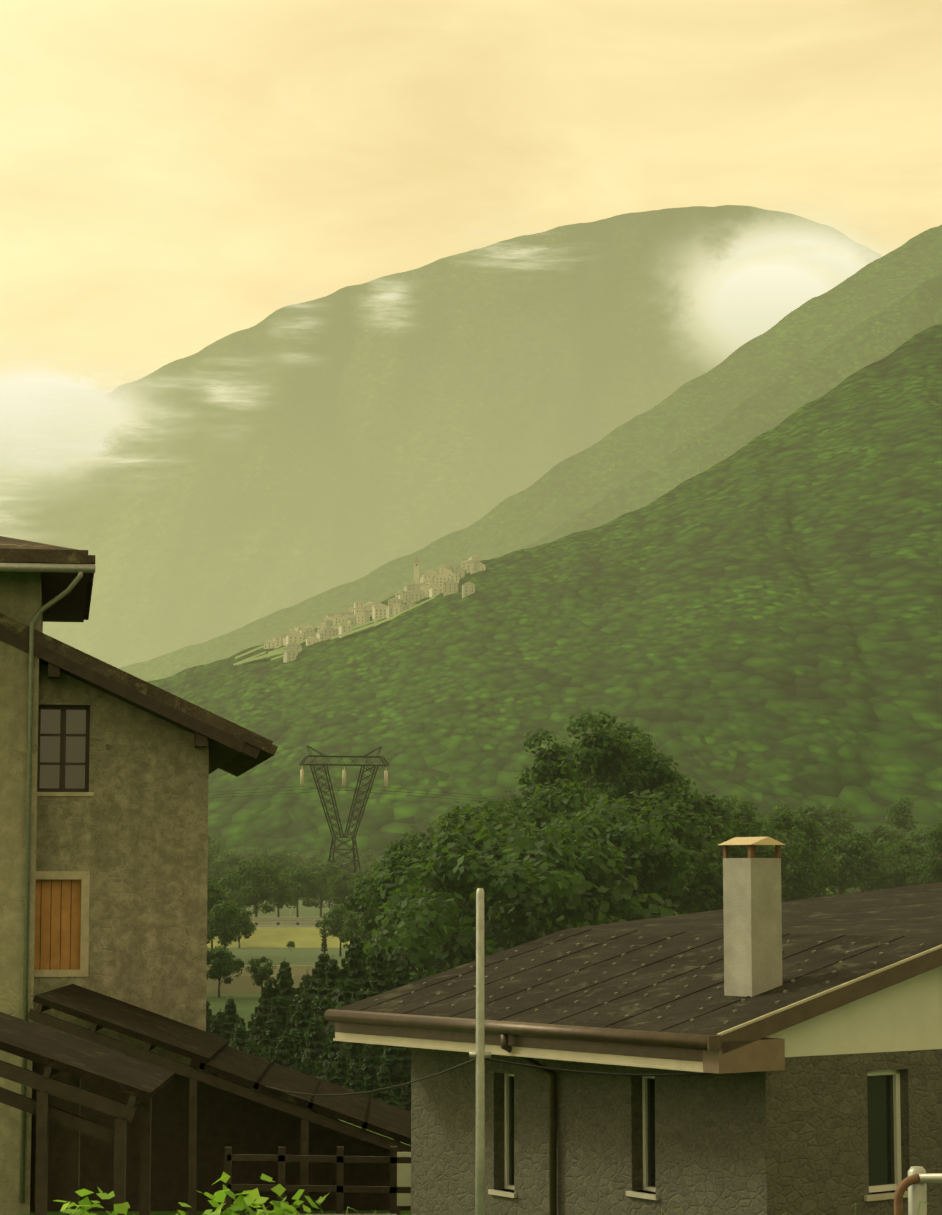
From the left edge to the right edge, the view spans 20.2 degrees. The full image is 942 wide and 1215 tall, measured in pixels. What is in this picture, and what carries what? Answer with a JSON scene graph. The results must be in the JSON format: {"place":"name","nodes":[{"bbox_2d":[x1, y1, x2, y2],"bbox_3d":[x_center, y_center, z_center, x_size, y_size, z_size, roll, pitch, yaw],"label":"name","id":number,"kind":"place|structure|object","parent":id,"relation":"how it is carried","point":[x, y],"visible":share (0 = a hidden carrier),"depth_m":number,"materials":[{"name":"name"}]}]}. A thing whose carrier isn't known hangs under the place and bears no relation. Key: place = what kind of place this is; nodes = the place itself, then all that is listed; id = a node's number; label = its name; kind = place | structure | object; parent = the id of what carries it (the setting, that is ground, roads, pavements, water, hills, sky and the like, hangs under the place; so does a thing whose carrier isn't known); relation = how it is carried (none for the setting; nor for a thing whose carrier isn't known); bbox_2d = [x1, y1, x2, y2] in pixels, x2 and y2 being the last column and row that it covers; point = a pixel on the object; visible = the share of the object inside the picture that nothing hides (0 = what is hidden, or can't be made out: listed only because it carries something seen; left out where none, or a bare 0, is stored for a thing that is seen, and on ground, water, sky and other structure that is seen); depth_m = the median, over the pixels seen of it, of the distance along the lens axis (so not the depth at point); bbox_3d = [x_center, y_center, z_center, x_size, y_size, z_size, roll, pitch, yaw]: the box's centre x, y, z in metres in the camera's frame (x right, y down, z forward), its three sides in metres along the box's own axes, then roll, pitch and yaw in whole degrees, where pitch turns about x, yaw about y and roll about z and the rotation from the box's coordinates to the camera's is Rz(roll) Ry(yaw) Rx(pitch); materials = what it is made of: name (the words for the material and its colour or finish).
{"place":"outdoors","nodes":[
{"label":"outdoors","id":0,"kind":"place"},
{"bbox_2d":[0,425,50,528],"bbox_3d":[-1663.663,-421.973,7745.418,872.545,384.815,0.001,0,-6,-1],"label":"cloud","id":1,"kind":"structure","parent":0,"point":[11,479],"depth_m":7747.18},
{"bbox_2d":[0,351,127,542],"bbox_3d":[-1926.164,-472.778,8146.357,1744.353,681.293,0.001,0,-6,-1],"label":"cloud","id":2,"kind":"structure","parent":0,"point":[3,486],"depth_m":8149.61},
{"bbox_2d":[0,399,151,540],"bbox_3d":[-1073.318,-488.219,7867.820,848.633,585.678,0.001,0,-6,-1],"label":"cloud","id":3,"kind":"structure","parent":0,"point":[78,459],"depth_m":7863.77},
{"bbox_2d":[0,345,216,516],"bbox_3d":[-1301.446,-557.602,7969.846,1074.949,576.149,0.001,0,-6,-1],"label":"cloud","id":4,"kind":"structure","parent":0,"point":[26,384],"depth_m":7974.11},
{"bbox_2d":[33,662,208,1077],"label":"house wall","id":5,"kind":"structure","parent":0,"point":[131,835],"depth_m":46.01,"materials":[{"name":"paint"}]},
{"bbox_2d":[0,563,94,1202],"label":"drainpipe","id":6,"kind":"object","parent":5,"relation":"attached to","point":[80,569],"visible":1,"depth_m":44.98,"materials":[{"name":"metal"}]},
{"bbox_2d":[34,705,89,969],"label":"house windows","id":7,"kind":"structure","parent":5,"relation":"in","point":[63,745],"depth_m":46.08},
{"bbox_2d":[34,792,93,976],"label":"house window surrounds","id":8,"kind":"object","parent":5,"relation":"attached to","point":[84,876],"visible":0.52,"depth_m":45.74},
{"bbox_2d":[0,613,277,776],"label":"roof","id":9,"kind":"structure","parent":5,"relation":"on","point":[236,750],"depth_m":45.82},
{"bbox_2d":[115,329,299,457],"bbox_3d":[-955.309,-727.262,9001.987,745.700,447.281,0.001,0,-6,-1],"label":"cloud","id":10,"kind":"structure","parent":0,"point":[157,423],"depth_m":9001.32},
{"bbox_2d":[169,349,253,467],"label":"cloud","id":11,"kind":"structure","parent":0,"point":[222,393],"depth_m":8093.92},
{"bbox_2d":[18,1120,410,1214],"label":"lawn ground","id":12,"kind":"structure","parent":0,"point":[404,1212],"depth_m":44.88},
{"bbox_2d":[0,571,42,1214],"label":"house wing walls","id":13,"kind":"structure","parent":12,"relation":"on","point":[21,597],"depth_m":45.23,"materials":[{"name":"paint"}]},
{"bbox_2d":[0,536,94,621],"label":"roof","id":14,"kind":"structure","parent":13,"relation":"on","point":[73,605],"depth_m":46.42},
{"bbox_2d":[0,984,410,1214],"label":"shed","id":15,"kind":"structure","parent":12,"relation":"on","point":[143,1137],"depth_m":43.33,"materials":[{"name":"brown wood"}]},
{"bbox_2d":[224,1146,410,1214],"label":"paddock fence","id":16,"kind":"object","parent":12,"relation":"on","point":[398,1189],"visible":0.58,"depth_m":38.82,"materials":[{"name":"brown wood"}]},
{"bbox_2d":[206,901,366,1030],"bbox_3d":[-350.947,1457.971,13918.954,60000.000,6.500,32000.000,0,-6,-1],"label":"ground","id":17,"kind":"structure","parent":0,"point":[246,1004],"depth_m":204.85,"materials":[{"name":"green plant"}]},
{"bbox_2d":[207,878,232,915],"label":"valley tree","id":18,"kind":"object","parent":17,"relation":"on","point":[213,896],"visible":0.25,"depth_m":197.50,"materials":[{"name":"green plant"}]},
{"bbox_2d":[206,945,243,996],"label":"valley tree","id":19,"kind":"object","parent":17,"relation":"on","point":[223,965],"visible":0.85,"depth_m":129.73,"materials":[{"name":"green plant"}]},
{"bbox_2d":[208,850,249,880],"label":"valley tree","id":20,"kind":"object","parent":17,"relation":"on","point":[221,864],"visible":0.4,"depth_m":485.66,"materials":[{"name":"green plant"}]},
{"bbox_2d":[220,995,238,1039],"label":"spruce","id":21,"kind":"object","parent":17,"relation":"on","point":[230,1016],"visible":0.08,"depth_m":98.12,"materials":[{"name":"green plant"}]},
{"bbox_2d":[207,900,253,948],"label":"valley tree","id":22,"kind":"object","parent":17,"relation":"on","point":[226,929],"visible":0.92,"depth_m":187.08,"materials":[{"name":"green plant"}]},
{"bbox_2d":[219,858,296,924],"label":"valley tree","id":23,"kind":"object","parent":17,"relation":"on","point":[259,888],"visible":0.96,"depth_m":298.35,"materials":[{"name":"green plant"}]},
{"bbox_2d":[245,956,275,991],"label":"valley tree","id":24,"kind":"object","parent":17,"relation":"on","point":[262,971],"visible":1,"depth_m":129.00,"materials":[{"name":"green plant"}]},
{"bbox_2d":[246,981,281,1032],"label":"spruce","id":25,"kind":"object","parent":17,"relation":"on","point":[264,1000],"visible":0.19,"depth_m":102.16,"materials":[{"name":"green plant"}]},
{"bbox_2d":[256,1009,280,1056],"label":"spruce","id":26,"kind":"object","parent":17,"relation":"on","point":[270,1035],"visible":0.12,"depth_m":90.19,"materials":[{"name":"green plant"}]},
{"bbox_2d":[262,958,296,1035],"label":"spruce","id":27,"kind":"object","parent":17,"relation":"on","point":[284,991],"visible":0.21,"depth_m":102.09,"materials":[{"name":"green plant"}]},
{"bbox_2d":[256,848,303,911],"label":"valley tree","id":28,"kind":"object","parent":17,"relation":"on","point":[286,859],"visible":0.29,"depth_m":524.42,"materials":[{"name":"green plant"}]},
{"bbox_2d":[271,1035,299,1070],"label":"spruce","id":29,"kind":"object","parent":17,"relation":"on","point":[283,1054],"visible":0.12,"depth_m":84.20,"materials":[{"name":"green plant"}]},
{"bbox_2d":[207,925,379,947],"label":"field","id":30,"kind":"structure","parent":17,"relation":"on","point":[281,936],"depth_m":232.83,"materials":[{"name":"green plant"}]},
{"bbox_2d":[277,866,325,924],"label":"valley tree","id":31,"kind":"object","parent":17,"relation":"on","point":[297,878],"visible":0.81,"depth_m":337.57,"materials":[{"name":"green plant"}]},
{"bbox_2d":[285,988,326,1055],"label":"spruce","id":32,"kind":"object","parent":17,"relation":"on","point":[303,1014],"visible":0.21,"depth_m":90.22,"materials":[{"name":"green plant"}]},
{"bbox_2d":[294,1012,326,1068],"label":"spruce","id":33,"kind":"object","parent":17,"relation":"on","point":[312,1042],"visible":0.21,"depth_m":86.19,"materials":[{"name":"green plant"}]},
{"bbox_2d":[291,948,330,1019],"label":"spruce","id":34,"kind":"object","parent":17,"relation":"on","point":[318,975],"visible":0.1,"depth_m":98.28,"materials":[{"name":"green plant"}]},
{"bbox_2d":[206,965,433,993],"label":"field","id":35,"kind":"structure","parent":17,"relation":"on","point":[243,983],"depth_m":134.02,"materials":[{"name":"plant"}]},
{"bbox_2d":[299,860,346,916],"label":"valley tree","id":36,"kind":"object","parent":17,"relation":"on","point":[325,871],"visible":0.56,"depth_m":371.15,"materials":[{"name":"green plant"}]},
{"bbox_2d":[311,955,339,1015],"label":"spruce","id":37,"kind":"object","parent":17,"relation":"on","point":[328,982],"visible":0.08,"depth_m":96.34,"materials":[{"name":"green plant"}]},
{"bbox_2d":[313,1024,352,1081],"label":"spruce","id":38,"kind":"object","parent":17,"relation":"on","point":[323,1064],"visible":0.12,"depth_m":82.20,"materials":[{"name":"green plant"}]},
{"bbox_2d":[315,903,355,955],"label":"valley tree","id":39,"kind":"object","parent":17,"relation":"on","point":[333,919],"visible":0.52,"depth_m":202.10,"materials":[{"name":"green plant"}]},
{"bbox_2d":[328,1048,348,1117],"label":"spruce","id":40,"kind":"object","parent":17,"relation":"on","point":[339,1071],"visible":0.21,"depth_m":80.28,"materials":[{"name":"green plant"}]},
{"bbox_2d":[323,872,361,909],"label":"valley tree","id":41,"kind":"object","parent":17,"relation":"on","point":[341,892],"visible":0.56,"depth_m":328.95,"materials":[{"name":"green plant"}]},
{"bbox_2d":[299,745,388,907],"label":"transmission tower","id":42,"kind":"structure","parent":17,"relation":"on","point":[353,839],"depth_m":597.44,"materials":[{"name":"grey metal"}]},
{"bbox_2d":[321,932,368,1036],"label":"spruce","id":43,"kind":"object","parent":17,"relation":"on","point":[353,975],"visible":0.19,"depth_m":93.30,"materials":[{"name":"green plant"}]},
{"bbox_2d":[335,1061,368,1119],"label":"spruce","id":44,"kind":"object","parent":17,"relation":"on","point":[353,1082],"visible":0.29,"depth_m":78.31,"materials":[{"name":"green plant"}]},
{"bbox_2d":[342,907,380,942],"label":"valley tree","id":45,"kind":"object","parent":17,"relation":"on","point":[366,935],"visible":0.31,"depth_m":182.37,"materials":[{"name":"green plant"}]},
{"bbox_2d":[341,866,400,939],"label":"valley tree","id":46,"kind":"object","parent":17,"relation":"on","point":[366,919],"visible":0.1,"depth_m":147.15,"materials":[{"name":"green plant"}]},
{"bbox_2d":[358,1043,392,1097],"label":"spruce","id":47,"kind":"object","parent":17,"relation":"on","point":[369,1065],"visible":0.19,"depth_m":80.26,"materials":[{"name":"green plant"}]},
{"bbox_2d":[356,943,395,1000],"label":"spruce","id":48,"kind":"object","parent":17,"relation":"on","point":[379,981],"visible":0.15,"depth_m":90.46,"materials":[{"name":"green plant"}]},
{"bbox_2d":[370,1062,404,1109],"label":"spruce","id":49,"kind":"object","parent":17,"relation":"on","point":[387,1096],"visible":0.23,"depth_m":78.28,"materials":[{"name":"green plant"}]},
{"bbox_2d":[353,843,431,946],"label":"valley tree","id":50,"kind":"object","parent":17,"relation":"on","point":[392,861],"visible":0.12,"depth_m":128.33,"materials":[{"name":"green plant"}]},
{"bbox_2d":[378,1045,410,1110],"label":"spruce","id":51,"kind":"object","parent":17,"relation":"on","point":[389,1054],"visible":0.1,"depth_m":83.90,"materials":[{"name":"green plant"}]},
{"bbox_2d":[390,1046,410,1111],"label":"spruce","id":52,"kind":"object","parent":17,"relation":"on","point":[406,1055],"visible":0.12,"depth_m":83.95,"materials":[{"name":"green plant"}]},
{"bbox_2d":[392,955,411,987],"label":"spruce","id":53,"kind":"object","parent":17,"relation":"on","point":[401,976],"visible":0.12,"depth_m":92.51,"materials":[{"name":"green plant"}]},
{"bbox_2d":[387,826,434,856],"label":"valley tree","id":54,"kind":"object","parent":17,"relation":"on","point":[415,839],"depth_m":149.42,"materials":[{"name":"green plant"}]},
{"bbox_2d":[383,807,531,914],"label":"valley tree","id":55,"kind":"object","parent":17,"relation":"on","point":[448,824],"visible":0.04,"depth_m":136.67,"materials":[{"name":"green plant"}]},
{"bbox_2d":[362,842,584,981],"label":"valley tree","id":56,"kind":"object","parent":17,"relation":"on","point":[423,942],"visible":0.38,"depth_m":109.39,"materials":[{"name":"green plant"}]},
{"bbox_2d":[263,888,714,1214],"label":"service pole","id":57,"kind":"object","parent":17,"relation":"on","point":[480,1055],"visible":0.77,"depth_m":29.18,"materials":[{"name":"metal"}]},
{"bbox_2d":[381,815,603,934],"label":"valley tree","id":58,"kind":"object","parent":17,"relation":"on","point":[466,840],"visible":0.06,"depth_m":117.98,"materials":[{"name":"green plant"}]},
{"bbox_2d":[458,794,567,833],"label":"valley tree","id":59,"kind":"object","parent":17,"relation":"on","point":[531,813],"visible":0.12,"depth_m":140.00,"materials":[{"name":"green plant"}]},
{"bbox_2d":[397,820,687,968],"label":"valley tree","id":60,"kind":"object","parent":17,"relation":"on","point":[604,880],"visible":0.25,"depth_m":115.76,"materials":[{"name":"green plant"}]},
{"bbox_2d":[516,728,591,791],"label":"valley tree","id":61,"kind":"object","parent":17,"relation":"on","point":[544,768],"visible":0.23,"depth_m":158.88,"materials":[{"name":"green plant"}]},
{"bbox_2d":[530,778,620,817],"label":"valley tree","id":62,"kind":"object","parent":17,"relation":"on","point":[562,795],"visible":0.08,"depth_m":143.40,"materials":[{"name":"green plant"}]},
{"bbox_2d":[557,712,648,813],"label":"valley tree","id":63,"kind":"object","parent":17,"relation":"on","point":[598,754],"visible":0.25,"depth_m":149.06,"materials":[{"name":"green plant"}]},
{"bbox_2d":[543,799,687,902],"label":"valley tree","id":64,"kind":"object","parent":17,"relation":"on","point":[593,809],"visible":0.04,"depth_m":128.11,"materials":[{"name":"green plant"}]},
{"bbox_2d":[575,708,665,801],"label":"valley tree","id":65,"kind":"object","parent":17,"relation":"on","point":[632,730],"visible":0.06,"depth_m":164.33,"materials":[{"name":"green plant"}]},
{"bbox_2d":[583,732,657,802],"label":"valley tree","id":66,"kind":"object","parent":17,"relation":"on","point":[648,739],"visible":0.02,"depth_m":155.34,"materials":[{"name":"green plant"}]},
{"bbox_2d":[557,809,696,920],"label":"valley tree","id":67,"kind":"object","parent":17,"relation":"on","point":[647,852],"visible":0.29,"depth_m":123.31,"materials":[{"name":"green plant"}]},
{"bbox_2d":[562,789,722,914],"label":"valley tree","id":68,"kind":"object","parent":17,"relation":"on","point":[710,885],"visible":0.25,"depth_m":132.75,"materials":[{"name":"green plant"}]},
{"bbox_2d":[611,738,697,843],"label":"valley tree","id":69,"kind":"object","parent":17,"relation":"on","point":[652,775],"visible":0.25,"depth_m":148.93,"materials":[{"name":"green plant"}]},
{"bbox_2d":[411,966,941,1214],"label":"house walls","id":70,"kind":"structure","parent":17,"relation":"on","point":[791,1138],"depth_m":32.44,"materials":[{"name":"paint"}]},
{"bbox_2d":[337,882,941,1053],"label":"house roof","id":71,"kind":"structure","parent":70,"relation":"on","point":[904,922],"depth_m":34.62,"materials":[{"name":"tile"}]},
{"bbox_2d":[324,1009,784,1214],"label":"gutter","id":72,"kind":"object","parent":71,"relation":"attached to","point":[526,1042],"depth_m":32.67,"materials":[{"name":"metal"}]},
{"bbox_2d":[374,935,923,1023],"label":"snow guards","id":73,"kind":"object","parent":71,"relation":"on","point":[664,975],"visible":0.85,"depth_m":34.66,"materials":[{"name":"grey"}]},
{"bbox_2d":[719,837,784,996],"bbox_3d":[3.442,3.889,32.381,0.600,2.163,0.600,4,-7,-36],"label":"house chimney","id":74,"kind":"object","parent":71,"relation":"on","point":[752,909],"visible":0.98,"depth_m":32.21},
{"bbox_2d":[488,1069,907,1200],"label":"house windows","id":75,"kind":"structure","parent":70,"relation":"attached to","point":[884,1130],"depth_m":32.43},
{"bbox_2d":[646,783,734,911],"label":"valley tree","id":76,"kind":"object","parent":17,"relation":"on","point":[695,802],"visible":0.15,"depth_m":145.76,"materials":[{"name":"green plant"}]},
{"bbox_2d":[669,790,787,912],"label":"valley tree","id":77,"kind":"object","parent":17,"relation":"on","point":[716,808],"visible":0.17,"depth_m":147.85,"materials":[{"name":"green plant"}]},
{"bbox_2d":[729,799,771,852],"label":"valley tree","id":78,"kind":"object","parent":17,"relation":"on","point":[746,811],"visible":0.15,"depth_m":199.10,"materials":[{"name":"green plant"}]},
{"bbox_2d":[755,809,839,901],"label":"valley tree","id":79,"kind":"object","parent":17,"relation":"on","point":[802,845],"visible":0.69,"depth_m":208.01,"materials":[{"name":"green plant"}]},
{"bbox_2d":[777,838,839,900],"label":"valley tree","id":80,"kind":"object","parent":17,"relation":"on","point":[834,878],"visible":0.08,"depth_m":229.91,"materials":[{"name":"green plant"}]},
{"bbox_2d":[789,800,858,839],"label":"valley tree","id":81,"kind":"object","parent":17,"relation":"on","point":[836,824],"visible":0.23,"depth_m":351.00,"materials":[{"name":"green plant"}]},
{"bbox_2d":[815,830,893,894],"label":"valley tree","id":82,"kind":"object","parent":17,"relation":"on","point":[860,858],"visible":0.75,"depth_m":252.52,"materials":[{"name":"green plant"}]},
{"bbox_2d":[838,838,898,894],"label":"valley tree","id":83,"kind":"object","parent":17,"relation":"on","point":[880,850],"visible":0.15,"depth_m":277.15,"materials":[{"name":"green plant"}]},
{"bbox_2d":[844,824,915,891],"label":"valley tree","id":84,"kind":"object","parent":17,"relation":"on","point":[879,832],"visible":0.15,"depth_m":311.71,"materials":[{"name":"green plant"}]},
{"bbox_2d":[881,796,919,882],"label":"valley tree","id":85,"kind":"object","parent":17,"relation":"on","point":[900,816],"visible":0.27,"depth_m":380.17,"materials":[{"name":"green plant"}]},
{"bbox_2d":[871,840,933,888],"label":"valley tree","id":86,"kind":"object","parent":17,"relation":"on","point":[902,868],"visible":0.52,"depth_m":273.17,"materials":[{"name":"green plant"}]},
{"bbox_2d":[916,822,941,883],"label":"valley tree","id":87,"kind":"object","parent":17,"relation":"on","point":[934,841],"visible":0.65,"depth_m":244.29,"materials":[{"name":"green plant"}]},
{"bbox_2d":[0,205,808,667],"bbox_3d":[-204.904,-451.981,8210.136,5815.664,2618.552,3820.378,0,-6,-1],"label":"mountain","id":88,"kind":"structure","parent":0,"point":[472,389],"depth_m":9309.59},
{"bbox_2d":[0,0,941,382],"label":"sky","id":89,"kind":"structure","parent":0,"point":[176,176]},
{"bbox_2d":[418,246,633,301],"bbox_3d":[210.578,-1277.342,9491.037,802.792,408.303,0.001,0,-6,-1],"label":"cloud","id":90,"kind":"structure","parent":0,"point":[520,253],"depth_m":9487.84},
{"bbox_2d":[118,225,941,680],"bbox_3d":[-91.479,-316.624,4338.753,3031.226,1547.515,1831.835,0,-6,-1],"label":"mountain","id":91,"kind":"structure","parent":0,"point":[566,489],"depth_m":5141.17,"materials":[{"name":"plant"}]},
{"bbox_2d":[513,275,941,551],"bbox_3d":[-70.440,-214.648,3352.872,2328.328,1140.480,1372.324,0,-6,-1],"label":"mountain spur","id":92,"kind":"structure","parent":91,"relation":"attached to","point":[890,329],"depth_m":4020.99,"materials":[{"name":"plant"}]},
{"bbox_2d":[146,323,941,900],"bbox_3d":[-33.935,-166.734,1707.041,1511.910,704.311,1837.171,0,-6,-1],"label":"mountain","id":93,"kind":"structure","parent":0,"point":[758,619],"depth_m":1629.15,"materials":[{"name":"plant"}]},
{"bbox_2d":[233,596,434,665],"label":"terrace walls","id":94,"kind":"structure","parent":93,"relation":"on","point":[270,653],"depth_m":2389.39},
{"bbox_2d":[264,556,485,662],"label":"village houses","id":95,"kind":"structure","parent":93,"relation":"on","point":[445,580],"depth_m":2472.44,"materials":[{"name":"grey"}]},
{"bbox_2d":[696,254,841,349],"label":"cloud","id":96,"kind":"structure","parent":0,"point":[741,303],"depth_m":7147.41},
{"bbox_2d":[659,214,889,381],"bbox_3d":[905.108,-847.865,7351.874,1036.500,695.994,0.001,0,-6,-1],"label":"cloud","id":97,"kind":"structure","parent":0,"point":[773,233],"depth_m":7363.99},
{"bbox_2d":[688,227,880,354],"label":"cloud","id":98,"kind":"structure","parent":0,"point":[843,265],"depth_m":7263.80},
{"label":"road embankment","id":99,"kind":"structure","parent":0,"visible":0},
{"bbox_2d":[54,1188,212,1214],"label":"roadside bush","id":100,"kind":"object","parent":99,"relation":"on","point":[86,1205],"visible":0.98,"depth_m":9.37,"materials":[{"name":"green plant"}]},
{"bbox_2d":[175,1172,328,1214],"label":"roadside bush","id":101,"kind":"object","parent":99,"relation":"on","point":[241,1202],"visible":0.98,"depth_m":9.00,"materials":[{"name":"green plant"}]},
{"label":"railing kerb","id":102,"kind":"structure","parent":0,"visible":0},
{"bbox_2d":[894,1166,941,1214],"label":"roadside railing","id":103,"kind":"object","parent":102,"relation":"on","point":[916,1180],"visible":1,"depth_m":11.32,"materials":[{"name":"metal"}]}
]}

